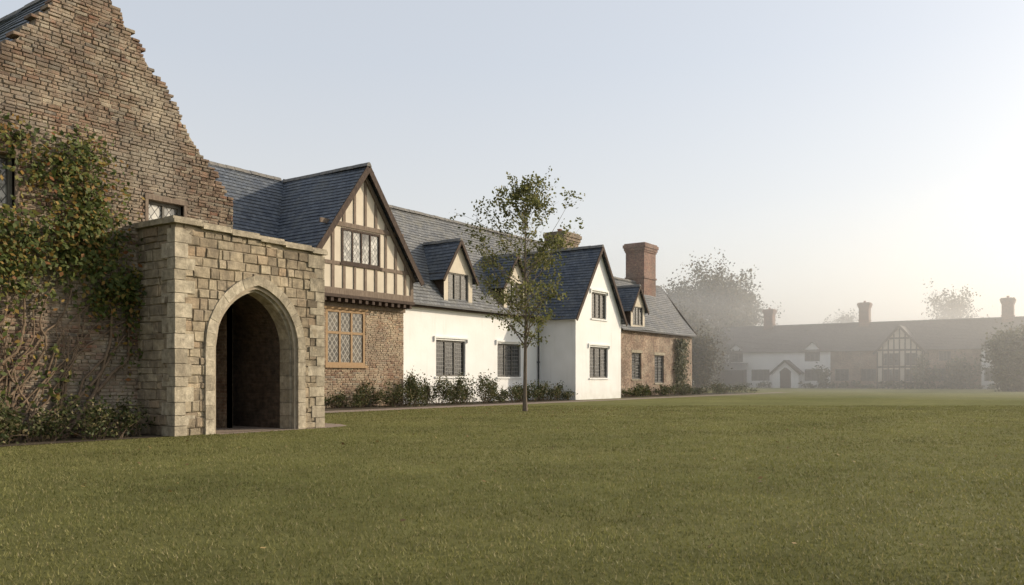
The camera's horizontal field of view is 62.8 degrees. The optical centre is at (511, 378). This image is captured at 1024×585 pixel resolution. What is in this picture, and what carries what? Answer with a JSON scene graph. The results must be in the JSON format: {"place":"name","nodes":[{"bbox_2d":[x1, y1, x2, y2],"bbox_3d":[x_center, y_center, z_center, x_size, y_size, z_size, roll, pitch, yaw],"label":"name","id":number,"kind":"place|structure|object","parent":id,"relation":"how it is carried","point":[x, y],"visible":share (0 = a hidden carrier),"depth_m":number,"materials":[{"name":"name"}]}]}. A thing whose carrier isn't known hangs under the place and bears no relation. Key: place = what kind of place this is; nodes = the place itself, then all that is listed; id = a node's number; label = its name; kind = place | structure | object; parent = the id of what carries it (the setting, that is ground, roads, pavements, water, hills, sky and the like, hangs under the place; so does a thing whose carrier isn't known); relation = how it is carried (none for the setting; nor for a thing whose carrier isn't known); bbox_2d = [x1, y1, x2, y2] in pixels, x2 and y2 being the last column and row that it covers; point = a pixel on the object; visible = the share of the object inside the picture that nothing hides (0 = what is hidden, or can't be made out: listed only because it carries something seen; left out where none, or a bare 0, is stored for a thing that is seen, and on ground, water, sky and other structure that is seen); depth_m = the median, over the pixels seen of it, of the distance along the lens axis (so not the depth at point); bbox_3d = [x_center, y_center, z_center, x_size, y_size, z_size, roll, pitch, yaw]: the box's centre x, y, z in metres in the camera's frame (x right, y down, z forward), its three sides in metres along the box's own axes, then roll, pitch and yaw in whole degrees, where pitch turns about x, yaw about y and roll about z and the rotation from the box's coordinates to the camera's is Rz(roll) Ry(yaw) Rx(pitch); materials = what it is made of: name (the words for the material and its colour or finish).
{"place":"outdoors","nodes":[
{"label":"outdoors","id":0,"kind":"place"},
{"bbox_2d":[216,426,285,432],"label":"passage floor","id":1,"kind":"structure","parent":0,"point":[234,429],"depth_m":21.63,"materials":[{"name":"grey stone"}]},
{"bbox_2d":[216,392,788,433],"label":"gravel path","id":2,"kind":"structure","parent":0,"point":[328,425],"depth_m":38.92,"materials":[{"name":"beige gravel"}]},
{"bbox_2d":[8,406,1014,584],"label":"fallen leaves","id":3,"kind":"object","parent":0,"point":[760,477],"visible":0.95,"depth_m":16.31,"materials":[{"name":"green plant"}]},
{"bbox_2d":[0,381,1023,584],"bbox_3d":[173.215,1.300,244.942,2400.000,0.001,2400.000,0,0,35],"label":"lawn","id":4,"kind":"structure","parent":0,"point":[849,397],"depth_m":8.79,"materials":[{"name":"green plant"}]},
{"bbox_2d":[0,0,232,439],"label":"brick courses","id":5,"kind":"object","parent":4,"relation":"on","point":[49,8],"visible":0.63,"depth_m":18.73,"materials":[{"name":"brown brick"}]},
{"bbox_2d":[0,0,232,436],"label":"mortar wall","id":6,"kind":"structure","parent":4,"relation":"on","point":[97,210],"depth_m":18.70,"materials":[{"name":"beige stone"}]},
{"bbox_2d":[0,0,46,41],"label":"roof","id":7,"kind":"structure","parent":6,"relation":"on","point":[11,23],"depth_m":19.57,"materials":[{"name":"grey stone"}]},
{"bbox_2d":[0,0,40,21],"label":"ridge tiles","id":8,"kind":"object","parent":7,"relation":"on","point":[18,10],"visible":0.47,"depth_m":20.50,"materials":[{"name":"grey tile"}]},
{"bbox_2d":[0,154,180,217],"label":"window frame","id":9,"kind":"object","parent":6,"relation":"attached to","point":[9,188],"visible":0.35,"depth_m":17.46,"materials":[{"name":"brown wood"}]},
{"bbox_2d":[0,158,176,219],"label":"window glass","id":10,"kind":"object","parent":9,"relation":"in","point":[154,211],"visible":0.33,"depth_m":17.44,"materials":[{"name":"glass"}]},
{"bbox_2d":[0,146,187,220],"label":"window surrounds","id":11,"kind":"object","parent":6,"relation":"attached to","point":[183,203],"visible":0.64,"depth_m":19.77,"materials":[{"name":"beige stone"}]},
{"bbox_2d":[216,303,232,427],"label":"side walls","id":12,"kind":"structure","parent":4,"relation":"on","point":[222,368],"depth_m":21.99,"materials":[{"name":"brown stone"}]},
{"bbox_2d":[134,215,327,436],"bbox_3d":[-8.992,-1.170,22.453,6.831,4.944,4.520,0,0,35],"label":"stone porch","id":13,"kind":"object","parent":4,"relation":"on","point":[199,278],"visible":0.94,"depth_m":19.89,"materials":[{"name":"beige stone"}]},
{"bbox_2d":[0,392,742,446],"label":"planting bed","id":14,"kind":"object","parent":4,"relation":"on","point":[63,440],"visible":0.5,"depth_m":36.21,"materials":[{"name":"soil"}]},
{"bbox_2d":[0,111,146,441],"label":"climbing vine","id":15,"kind":"object","parent":14,"relation":"on","point":[126,295],"visible":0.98,"depth_m":18.10,"materials":[{"name":"green plant"}]},
{"bbox_2d":[0,387,155,444],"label":"shrub border","id":16,"kind":"object","parent":14,"relation":"on","point":[130,420],"visible":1,"depth_m":17.61,"materials":[{"name":"green plant"}]},
{"bbox_2d":[321,301,403,407],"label":"ground floor bricks","id":17,"kind":"object","parent":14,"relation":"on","point":[385,351],"visible":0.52,"depth_m":39.30,"materials":[{"name":"brown brick"}]},
{"bbox_2d":[321,369,577,408],"bbox_3d":[-2.473,0.354,43.310,3.164,1.980,20.291,0,0,35],"label":"shrub border","id":18,"kind":"object","parent":14,"relation":"on","point":[412,389],"visible":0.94,"depth_m":41.40,"materials":[{"name":"green plant"}]},
{"bbox_2d":[621,382,758,396],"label":"shrub border","id":19,"kind":"object","parent":14,"relation":"on","point":[638,390],"visible":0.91,"depth_m":66.70,"materials":[{"name":"green plant"}]},
{"bbox_2d":[283,179,622,403],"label":"white cottage","id":20,"kind":"structure","parent":4,"relation":"on","point":[451,329],"depth_m":46.78,"materials":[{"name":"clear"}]},
{"bbox_2d":[208,164,283,237],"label":"roof","id":21,"kind":"structure","parent":20,"relation":"attached to","point":[257,201],"depth_m":38.08,"materials":[{"name":"grey stone"}]},
{"bbox_2d":[208,161,371,181],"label":"ridge tiles","id":22,"kind":"object","parent":21,"relation":"attached to","point":[294,178],"visible":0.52,"depth_m":39.12,"materials":[{"name":"grey tile"}]},
{"bbox_2d":[277,166,418,282],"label":"roof","id":23,"kind":"structure","parent":20,"relation":"on","point":[306,203],"depth_m":37.98,"materials":[{"name":"grey stone"}]},
{"bbox_2d":[316,166,424,285],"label":"bargeboards","id":24,"kind":"object","parent":23,"relation":"attached to","point":[345,205],"visible":0.82,"depth_m":37.83,"materials":[{"name":"brown wood"}]},
{"bbox_2d":[527,247,624,323],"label":"roof","id":25,"kind":"structure","parent":20,"relation":"attached to","point":[577,269],"depth_m":52.99,"materials":[{"name":"grey stone"}]},
{"bbox_2d":[526,244,603,254],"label":"ridge tiles","id":26,"kind":"object","parent":25,"relation":"attached to","point":[586,247],"visible":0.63,"depth_m":54.20,"materials":[{"name":"grey tile"}]},
{"bbox_2d":[576,247,627,325],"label":"bargeboards","id":27,"kind":"object","parent":25,"relation":"attached to","point":[591,280],"visible":1,"depth_m":53.00,"materials":[{"name":"brown wood"}]},
{"bbox_2d":[445,166,584,410],"bbox_3d":[0.325,-3.446,33.831,5.695,9.498,5.418,0,0,13],"label":"young tree","id":28,"kind":"object","parent":4,"relation":"on","point":[525,190],"visible":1,"depth_m":33.15,"materials":[{"name":"green plant"}]},
{"bbox_2d":[540,319,575,399],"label":"rendered sides","id":29,"kind":"object","parent":4,"relation":"on","point":[557,357],"visible":0.4,"depth_m":51.70,"materials":[{"name":"white paint"}]},
{"bbox_2d":[576,256,620,399],"bbox_3d":[5.481,-3.510,53.474,0.200,9.620,5.850,0,0,35],"label":"rendered front","id":30,"kind":"object","parent":4,"relation":"on","point":[589,330],"visible":0.96,"depth_m":53.55,"materials":[{"name":"white paint"}]},
{"bbox_2d":[590,292,606,377],"bbox_3d":[5.424,-2.750,53.454,0.090,5.400,2.350,0,0,35],"label":"window frame","id":31,"kind":"object","parent":30,"relation":"attached to","point":[599,294],"visible":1,"depth_m":53.74,"materials":[{"name":"black wood"}]},
{"bbox_2d":[590,294,604,376],"bbox_3d":[5.418,-2.750,53.458,0.030,5.400,2.190,0,0,35],"label":"window glass","id":32,"kind":"object","parent":31,"relation":"in","point":[597,362],"depth_m":53.52,"materials":[{"name":"grey glass"}]},
{"bbox_2d":[588,288,610,348],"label":"white hood moulds","id":33,"kind":"object","parent":30,"relation":"attached to","point":[607,292],"visible":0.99,"depth_m":53.26,"materials":[{"name":"beige stone"}]},
{"bbox_2d":[589,318,609,378],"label":"white sills","id":34,"kind":"structure","parent":30,"relation":"attached to","point":[599,320],"depth_m":53.30,"materials":[{"name":"beige stone"}]},
{"bbox_2d":[613,242,697,395],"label":"brick cottage","id":35,"kind":"structure","parent":4,"relation":"on","point":[655,328],"depth_m":67.15,"materials":[{"name":"brown brick"}]},
{"bbox_2d":[672,338,690,393],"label":"wall ivy","id":36,"kind":"object","parent":35,"relation":"attached to","point":[681,348],"depth_m":69.39,"materials":[{"name":"green plant"}]},
{"bbox_2d":[674,299,710,364],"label":"deciduous tree","id":37,"kind":"object","parent":4,"relation":"on","point":[691,319],"visible":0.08,"depth_m":116.64,"materials":[{"name":"green plant"}]},
{"bbox_2d":[660,268,735,331],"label":"deciduous tree","id":38,"kind":"object","parent":4,"relation":"on","point":[685,296],"visible":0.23,"depth_m":136.28,"materials":[{"name":"green plant"}]},
{"bbox_2d":[692,320,732,389],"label":"deciduous tree","id":39,"kind":"object","parent":4,"relation":"on","point":[703,351],"visible":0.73,"depth_m":91.00,"materials":[{"name":"green plant"}]},
{"bbox_2d":[663,247,763,332],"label":"deciduous tree","id":40,"kind":"object","parent":4,"relation":"on","point":[731,297],"visible":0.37,"depth_m":139.20,"materials":[{"name":"green plant"}]},
{"bbox_2d":[693,314,739,386],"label":"deciduous tree","id":41,"kind":"object","parent":4,"relation":"on","point":[715,331],"visible":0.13,"depth_m":121.82,"materials":[{"name":"green plant"}]},
{"bbox_2d":[718,370,746,387],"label":"lean to","id":42,"kind":"object","parent":4,"relation":"on","point":[734,376],"visible":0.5,"depth_m":121.34,"materials":[{"name":"grey wood"}]},
{"bbox_2d":[713,271,784,326],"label":"deciduous tree","id":43,"kind":"object","parent":4,"relation":"on","point":[753,300],"visible":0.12,"depth_m":147.70,"materials":[{"name":"green plant"}]},
{"bbox_2d":[714,343,829,387],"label":"walls","id":44,"kind":"structure","parent":4,"relation":"on","point":[764,361],"depth_m":119.16,"materials":[{"name":"white paint"}]},
{"bbox_2d":[720,363,747,369],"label":"lean to roof","id":45,"kind":"object","parent":44,"relation":"attached to","point":[738,366],"visible":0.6,"depth_m":121.80,"materials":[{"name":"tile"}]},
{"bbox_2d":[729,352,822,380],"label":"window frame","id":46,"kind":"object","parent":44,"relation":"attached to","point":[769,370],"visible":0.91,"depth_m":120.04,"materials":[{"name":"wood"}]},
{"bbox_2d":[730,353,820,379],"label":"window glass","id":47,"kind":"object","parent":46,"relation":"in","point":[810,375],"depth_m":119.97,"materials":[{"name":"grey glass"}]},
{"bbox_2d":[772,362,797,387],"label":"white gable walls","id":48,"kind":"structure","parent":4,"relation":"on","point":[776,378],"depth_m":116.87,"materials":[{"name":"white paint"}]},
{"bbox_2d":[780,367,790,387],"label":"porch doorway","id":49,"kind":"structure","parent":4,"relation":"on","point":[785,377],"depth_m":116.61,"materials":[{"name":"brown wood"}]},
{"bbox_2d":[798,374,801,387],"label":"white gable sides","id":50,"kind":"object","parent":4,"relation":"on","point":[799,379],"visible":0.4,"depth_m":115.99,"materials":[{"name":"white paint"}]},
{"bbox_2d":[818,308,858,323],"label":"deciduous tree","id":51,"kind":"object","parent":4,"relation":"on","point":[843,319],"visible":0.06,"depth_m":183.88,"materials":[{"name":"green plant"}]},
{"bbox_2d":[716,350,999,388],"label":"garden hedge","id":52,"kind":"object","parent":4,"relation":"on","point":[959,370],"visible":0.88,"depth_m":105.98,"materials":[{"name":"green plant"}]},
{"bbox_2d":[830,301,984,388],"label":"brick farmhouse","id":53,"kind":"object","parent":4,"relation":"on","point":[864,350],"visible":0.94,"depth_m":109.65,"materials":[{"name":"brown brick"}]},
{"bbox_2d":[921,281,988,319],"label":"deciduous tree","id":54,"kind":"object","parent":4,"relation":"on","point":[956,306],"visible":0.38,"depth_m":163.96,"materials":[{"name":"green plant"}]},
{"bbox_2d":[981,349,999,388],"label":"walls","id":55,"kind":"structure","parent":4,"relation":"on","point":[983,382],"depth_m":104.20,"materials":[{"name":"white paint"}]},
{"bbox_2d":[984,350,991,380],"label":"window frame","id":56,"kind":"object","parent":55,"relation":"attached to","point":[989,372],"visible":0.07,"depth_m":104.14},
{"bbox_2d":[985,351,998,379],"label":"window glass","id":57,"kind":"object","parent":56,"relation":"in","point":[987,374],"depth_m":104.11,"materials":[{"name":"grey glass"}]},
{"bbox_2d":[979,319,1023,391],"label":"yew tree","id":58,"kind":"object","parent":4,"relation":"on","point":[1007,358],"visible":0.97,"depth_m":83.19,"materials":[{"name":"green plant"}]},
{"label":"side walls","id":59,"kind":"object","parent":4,"relation":"on","visible":0},
{"bbox_2d":[323,311,402,406],"bbox_3d":[-7.273,-1.200,38.274,0.250,5.000,6.500,0,0,35],"label":"ground floor mortar","id":60,"kind":"object","parent":59,"relation":"attached to","point":[373,357],"visible":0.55,"depth_m":39.40,"materials":[{"name":"beige concrete"}]},
{"bbox_2d":[326,308,364,365],"bbox_3d":[-7.516,-1.850,37.772,0.090,2.500,2.400,0,0,35],"label":"window frames oak","id":61,"kind":"object","parent":60,"relation":"attached to","point":[351,333],"depth_m":37.82,"materials":[{"name":"brown wood"}]},
{"bbox_2d":[328,311,361,362],"bbox_3d":[-7.522,-1.850,37.776,0.029,2.500,2.140,0,0,35],"label":"window glass warm","id":62,"kind":"object","parent":61,"relation":"in","point":[345,339],"depth_m":37.74,"materials":[{"name":"grey glass"}]},
{"bbox_2d":[324,305,367,367],"bbox_3d":[-7.479,-1.855,37.745,0.200,2.750,2.700,0,0,35],"label":"window lintel","id":63,"kind":"structure","parent":60,"relation":"attached to","point":[344,366],"depth_m":37.64,"materials":[{"name":"beige stone"}]},
{"bbox_2d":[322,301,404,312],"bbox_3d":[-7.153,-3.290,38.164,0.090,0.180,6.660,0,0,35],"label":"jetty plate","id":64,"kind":"object","parent":60,"relation":"on","point":[326,303],"visible":0.64,"depth_m":38.57,"materials":[{"name":"brown wood"}]},
{"bbox_2d":[324,292,414,308],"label":"jetty","id":65,"kind":"object","parent":59,"relation":"attached to","point":[351,299],"visible":0.81,"depth_m":38.14,"materials":[{"name":"brown wood"}]},
{"bbox_2d":[323,177,409,295],"bbox_3d":[-6.800,-6.600,37.970,0.150,5.800,6.650,0,0,35],"label":"plaster","id":66,"kind":"object","parent":65,"relation":"on","point":[359,270],"visible":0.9,"depth_m":38.15,"materials":[{"name":"beige paint"}]},
{"bbox_2d":[341,227,379,267],"bbox_3d":[-6.815,-5.875,37.827,0.090,1.550,2.400,0,0,35],"label":"dark window frames timber","id":67,"kind":"object","parent":66,"relation":"attached to","point":[342,244],"visible":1,"depth_m":37.79,"materials":[{"name":"wood"}]},
{"bbox_2d":[344,230,377,265],"bbox_3d":[-6.817,-5.875,37.828,0.037,1.550,2.200,0,0,35],"label":"window glass","id":68,"kind":"object","parent":67,"relation":"in","point":[356,247],"visible":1,"depth_m":37.75,"materials":[{"name":"glass"}]},
{"bbox_2d":[319,181,413,301],"bbox_3d":[-6.722,-6.422,37.915,0.080,5.444,6.650,0,0,35],"label":"framing","id":69,"kind":"object","parent":65,"relation":"on","point":[354,291],"visible":0.78,"depth_m":37.99,"materials":[{"name":"brown wood"}]},
{"bbox_2d":[340,262,381,270],"bbox_3d":[-6.774,-5.049,37.798,0.050,0.098,2.600,0,0,35],"label":"window sill","id":70,"kind":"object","parent":69,"relation":"attached to","point":[360,266],"visible":1,"depth_m":37.72,"materials":[{"name":"brown wood"}]},
{"bbox_2d":[365,178,415,282],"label":"bargeboards","id":71,"kind":"object","parent":69,"relation":"attached to","point":[385,221],"visible":0.46,"depth_m":39.18,"materials":[{"name":"brown wood"}]},
{"bbox_2d":[0,0,1023,375],"label":"sky","id":72,"kind":"structure","parent":0,"point":[850,153],"materials":[{"name":"blue"}]},
{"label":"end walls","id":73,"kind":"object","parent":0,"visible":0},
{"bbox_2d":[722,324,837,373],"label":"roof","id":74,"kind":"structure","parent":73,"relation":"on","point":[778,339],"depth_m":120.36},
{"bbox_2d":[762,309,776,329],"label":"chimney brick","id":75,"kind":"object","parent":74,"relation":"on","point":[769,319],"visible":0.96,"depth_m":123.22,"materials":[{"name":"red brick"}]},
{"bbox_2d":[724,323,837,327],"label":"ridge","id":76,"kind":"structure","parent":74,"relation":"on","point":[784,325],"depth_m":121.96,"materials":[{"name":"tile"}]},
{"bbox_2d":[769,360,800,374],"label":"gable timbers","id":77,"kind":"object","parent":74,"relation":"attached to","point":[786,362],"visible":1,"depth_m":116.37,"materials":[{"name":"brown wood"}]},
{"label":"end walls","id":78,"kind":"object","parent":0,"visible":0},
{"bbox_2d":[981,318,1023,348],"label":"roof","id":79,"kind":"structure","parent":78,"relation":"on","point":[989,324],"depth_m":105.45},
{"bbox_2d":[985,316,1023,318],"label":"ridge","id":80,"kind":"structure","parent":79,"relation":"on","point":[1001,317],"depth_m":106.69,"materials":[{"name":"tile"}]},
{"bbox_2d":[1000,297,1015,322],"bbox_3d":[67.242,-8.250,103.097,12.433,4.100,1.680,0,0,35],"label":"chimney brick","id":81,"kind":"object","parent":79,"relation":"on","point":[1007,315],"visible":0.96,"depth_m":105.61,"materials":[{"name":"red brick"}]}
]}

